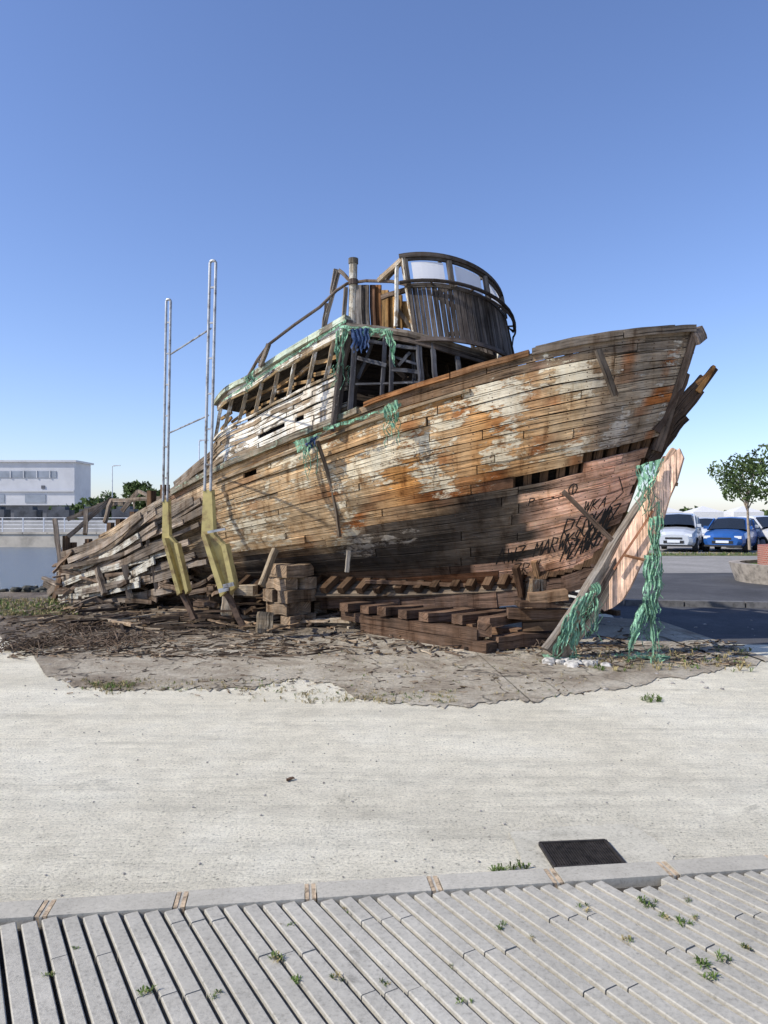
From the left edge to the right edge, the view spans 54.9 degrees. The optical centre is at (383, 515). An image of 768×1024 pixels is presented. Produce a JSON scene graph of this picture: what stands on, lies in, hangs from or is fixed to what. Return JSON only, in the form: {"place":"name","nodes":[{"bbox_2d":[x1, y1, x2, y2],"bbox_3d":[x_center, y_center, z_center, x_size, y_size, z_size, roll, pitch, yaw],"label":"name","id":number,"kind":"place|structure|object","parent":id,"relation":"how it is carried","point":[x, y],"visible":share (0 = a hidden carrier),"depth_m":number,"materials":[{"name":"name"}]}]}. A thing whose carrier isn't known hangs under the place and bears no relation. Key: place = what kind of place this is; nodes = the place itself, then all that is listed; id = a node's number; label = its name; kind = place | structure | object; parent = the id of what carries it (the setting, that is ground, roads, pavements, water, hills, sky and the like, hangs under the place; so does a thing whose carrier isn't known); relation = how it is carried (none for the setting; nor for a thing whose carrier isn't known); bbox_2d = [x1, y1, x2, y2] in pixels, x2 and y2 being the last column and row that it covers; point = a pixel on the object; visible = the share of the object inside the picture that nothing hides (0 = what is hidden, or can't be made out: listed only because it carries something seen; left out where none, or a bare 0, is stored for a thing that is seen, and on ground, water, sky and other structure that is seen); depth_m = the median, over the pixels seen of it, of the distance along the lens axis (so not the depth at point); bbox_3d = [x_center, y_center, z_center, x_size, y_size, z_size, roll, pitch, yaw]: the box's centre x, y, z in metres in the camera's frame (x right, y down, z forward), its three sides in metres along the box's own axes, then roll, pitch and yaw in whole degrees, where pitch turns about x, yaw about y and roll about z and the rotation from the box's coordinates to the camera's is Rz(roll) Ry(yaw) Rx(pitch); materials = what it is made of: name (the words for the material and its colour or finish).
{"place":"outdoors","nodes":[
{"label":"outdoors","id":0,"kind":"place"},
{"bbox_2d":[0,547,61,589],"bbox_3d":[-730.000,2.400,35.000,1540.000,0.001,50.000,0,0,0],"label":"water","id":1,"kind":"structure","parent":0,"point":[23,566],"depth_m":35.82,"materials":[{"name":"liquid"}]},
{"bbox_2d":[0,485,71,519],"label":"recessed ground floor","id":2,"kind":"structure","parent":0,"point":[44,508],"depth_m":90.40,"materials":[{"name":"grey concrete"}]},
{"bbox_2d":[0,460,93,504],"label":"walls","id":3,"kind":"structure","parent":0,"point":[70,484],"depth_m":90.00,"materials":[{"name":"white paint"}]},
{"bbox_2d":[0,471,55,502],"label":"windows","id":4,"kind":"structure","parent":3,"relation":"attached to","point":[31,498],"depth_m":89.93,"materials":[{"name":"grey glass"}]},
{"bbox_2d":[0,520,115,531],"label":"promenade wall","id":5,"kind":"structure","parent":0,"point":[50,524],"depth_m":64.00,"materials":[{"name":"grey concrete"}]},
{"bbox_2d":[0,590,767,901],"bbox_3d":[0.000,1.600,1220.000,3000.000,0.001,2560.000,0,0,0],"label":"ground","id":6,"kind":"structure","parent":0,"point":[580,745],"depth_m":4.49,"materials":[{"name":"concrete"}]},
{"bbox_2d":[0,585,46,591],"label":"shore rocks","id":7,"kind":"object","parent":6,"relation":"on","point":[29,588],"visible":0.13,"depth_m":15.50,"materials":[{"name":"grey stone"}]},
{"bbox_2d":[0,532,103,546],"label":"quay wall","id":8,"kind":"structure","parent":6,"relation":"on","point":[26,539],"depth_m":57.00,"materials":[{"name":"concrete"}]},
{"bbox_2d":[0,518,126,531],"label":"quay railing","id":9,"kind":"object","parent":8,"relation":"on","point":[43,528],"visible":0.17,"depth_m":57.31,"materials":[{"name":"white metal"}]},
{"bbox_2d":[0,506,137,519],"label":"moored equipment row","id":10,"kind":"object","parent":6,"relation":"on","point":[35,513],"visible":0.42,"depth_m":66.00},
{"bbox_2d":[86,490,118,505],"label":"waterfront tree","id":11,"kind":"object","parent":6,"relation":"on","point":[106,496],"visible":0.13,"depth_m":84.29,"materials":[{"name":"green plant"}]},
{"bbox_2d":[112,465,120,497],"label":"street lamp","id":12,"kind":"object","parent":6,"relation":"on","point":[112,478],"visible":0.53,"depth_m":79.96,"materials":[{"name":"grey metal"}]},
{"bbox_2d":[121,479,151,508],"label":"waterfront tree","id":13,"kind":"object","parent":6,"relation":"on","point":[130,488],"visible":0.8,"depth_m":74.54,"materials":[{"name":"green plant"}]},
{"bbox_2d":[137,487,159,505],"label":"waterfront tree","id":14,"kind":"object","parent":6,"relation":"on","point":[145,490],"visible":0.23,"depth_m":71.65,"materials":[{"name":"green plant"}]},
{"bbox_2d":[199,439,208,459],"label":"street lamp","id":15,"kind":"object","parent":6,"relation":"on","point":[199,446],"visible":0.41,"depth_m":59.97,"materials":[{"name":"grey metal"}]},
{"bbox_2d":[0,591,750,695],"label":"driftwood debris","id":16,"kind":"object","parent":6,"relation":"on","point":[175,616],"visible":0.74,"depth_m":9.47,"materials":[{"name":"brown wood"}]},
{"bbox_2d":[41,252,717,663],"bbox_3d":[-1.458,-0.805,11.210,11.814,5.275,2.481,0,0,29],"label":"shipwreck fishing boat","id":17,"kind":"object","parent":6,"relation":"on","point":[375,456],"visible":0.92,"depth_m":9.39,"materials":[{"name":"brown wood"}]},
{"bbox_2d":[4,620,760,895],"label":"scattered pebbles","id":18,"kind":"object","parent":6,"relation":"on","point":[199,863],"visible":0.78,"depth_m":6.79,"materials":[{"name":"stone"}]},
{"bbox_2d":[0,591,767,707],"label":"dirt patch","id":19,"kind":"object","parent":6,"relation":"on","point":[596,678],"visible":0.42,"depth_m":7.82,"materials":[{"name":"soil"}]},
{"bbox_2d":[162,259,245,626],"bbox_3d":[-2.510,-0.879,10.009,0.512,4.764,1.990,0,0,-37],"label":"boat cradle guide frame","id":20,"kind":"object","parent":19,"relation":"on","point":[219,554],"visible":1,"depth_m":9.40,"materials":[{"name":"metal"}]},
{"bbox_2d":[207,583,242,612],"bbox_3d":[-2.506,1.344,11.611,0.561,0.544,0.588,0,0,-16],"label":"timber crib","id":21,"kind":"object","parent":19,"relation":"on","point":[217,598],"visible":0.23,"depth_m":11.40,"materials":[{"name":"brown wood"}]},
{"bbox_2d":[220,548,278,632],"bbox_3d":[-1.882,1.040,10.595,0.585,1.172,1.341,0,0,-42],"label":"keel block","id":22,"kind":"object","parent":19,"relation":"on","point":[264,622],"depth_m":10.45,"materials":[{"name":"brown wood"}]},
{"bbox_2d":[263,563,316,628],"bbox_3d":[-1.376,1.153,10.807,0.596,0.923,0.630,0,0,43],"label":"timber crib","id":23,"kind":"object","parent":19,"relation":"on","point":[289,591],"visible":0.9,"depth_m":10.62,"materials":[{"name":"brown wood"}]},
{"bbox_2d":[311,602,336,617],"bbox_3d":[-0.909,1.285,11.367,0.871,0.668,0.766,0,0,-21],"label":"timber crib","id":24,"kind":"object","parent":19,"relation":"on","point":[317,609],"visible":0.12,"depth_m":10.96,"materials":[{"name":"brown wood"}]},
{"bbox_2d":[0,596,755,703],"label":"grass tufts","id":25,"kind":"object","parent":19,"relation":"on","point":[124,682],"visible":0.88,"depth_m":7.76,"materials":[{"name":"green plant"}]},
{"bbox_2d":[340,600,572,653],"bbox_3d":[0.990,1.319,9.741,3.318,0.584,1.468,0,0,44],"label":"railway sleeper pile","id":26,"kind":"object","parent":19,"relation":"on","point":[471,629],"visible":0.86,"depth_m":9.17,"materials":[{"name":"brown wood"}]},
{"bbox_2d":[337,578,590,631],"bbox_3d":[0.901,1.200,10.053,3.918,0.816,0.720,0,0,42],"label":"keel block","id":27,"kind":"object","parent":19,"relation":"on","point":[536,590],"depth_m":8.97,"materials":[{"name":"brown wood"}]},
{"bbox_2d":[542,657,611,667],"bbox_3d":[2.061,1.584,7.955,0.710,0.102,0.388,0,0,0],"label":"broken concrete lump","id":28,"kind":"object","parent":19,"relation":"on","point":[572,663],"visible":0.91,"depth_m":7.87,"materials":[{"name":"white concrete"}]},
{"bbox_2d":[48,489,767,519],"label":"distant hedges","id":29,"kind":"object","parent":6,"relation":"on","point":[93,502],"visible":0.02,"depth_m":76.18,"materials":[{"name":"green plant"}]},
{"bbox_2d":[510,823,674,868],"bbox_3d":[0.968,1.588,3.557,0.776,0.016,0.514,0,0,-12],"label":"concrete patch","id":30,"kind":"object","parent":6,"relation":"on","point":[576,845],"visible":0.79,"depth_m":3.56,"materials":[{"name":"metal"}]},
{"bbox_2d":[648,551,756,555],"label":"grass verge","id":31,"kind":"object","parent":6,"relation":"on","point":[714,554],"depth_m":29.76,"materials":[{"name":"plant"}]},
{"bbox_2d":[707,444,767,549],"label":"young street tree","id":32,"kind":"object","parent":31,"relation":"on","point":[749,466],"visible":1,"depth_m":30.66,"materials":[{"name":"green plant"}]},
{"bbox_2d":[666,506,763,518],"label":"market tents","id":33,"kind":"object","parent":6,"relation":"on","point":[703,511],"visible":0.55,"depth_m":110.13,"materials":[{"name":"fabric"}]},
{"bbox_2d":[0,869,767,1023],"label":"slatted paving","id":34,"kind":"structure","parent":0,"point":[572,962],"depth_m":2.59,"materials":[{"name":"concrete"}]},
{"bbox_2d":[0,854,767,928],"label":"kerb","id":35,"kind":"structure","parent":34,"relation":"on","point":[616,876],"depth_m":3.09,"materials":[{"name":"concrete"}]},
{"bbox_2d":[41,859,752,1003],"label":"paving weeds","id":36,"kind":"object","parent":34,"relation":"on","point":[498,867],"visible":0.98,"depth_m":2.62,"materials":[{"name":"green plant"}]},
{"bbox_2d":[0,0,767,511],"label":"sky","id":37,"kind":"structure","parent":0,"point":[604,162],"materials":[{"name":"blue"}]},
{"bbox_2d":[611,573,767,643],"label":"asphalt road","id":38,"kind":"structure","parent":0,"point":[725,624],"depth_m":12.76,"materials":[{"name":"grey asphalt"}]},
{"bbox_2d":[617,599,767,607],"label":"road kerb","id":39,"kind":"structure","parent":38,"relation":"on","point":[703,603],"depth_m":12.98,"materials":[{"name":"concrete"}]},
{"bbox_2d":[729,544,767,584],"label":"round planter","id":40,"kind":"object","parent":38,"relation":"on","point":[754,571],"visible":1,"depth_m":17.73,"materials":[{"name":"concrete"}]},
{"bbox_2d":[638,546,756,572],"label":"parking lot","id":41,"kind":"structure","parent":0,"point":[696,564],"depth_m":25.91,"materials":[{"name":"grey asphalt"}]},
{"bbox_2d":[655,513,702,551],"bbox_3d":[13.667,0.728,34.269,2.020,1.735,4.230,0,0,28],"label":"parked car","id":42,"kind":"object","parent":41,"relation":"on","point":[682,530],"visible":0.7,"depth_m":32.82,"materials":[{"name":"grey paint"}]},
{"bbox_2d":[699,517,715,535],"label":"parked car","id":43,"kind":"object","parent":41,"relation":"on","point":[705,521],"visible":0.04,"depth_m":40.31,"materials":[{"name":"white paint"}]},
{"bbox_2d":[702,517,759,552],"bbox_3d":[15.851,0.818,33.771,2.020,1.555,4.230,0,0,35],"label":"parked car","id":44,"kind":"object","parent":41,"relation":"on","point":[725,532],"visible":0.89,"depth_m":32.62,"materials":[{"name":"blue paint"}]},
{"bbox_2d":[726,516,767,547],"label":"parked car","id":45,"kind":"object","parent":41,"relation":"on","point":[761,523],"visible":0.38,"depth_m":34.95,"materials":[{"name":"white paint"}]}
]}

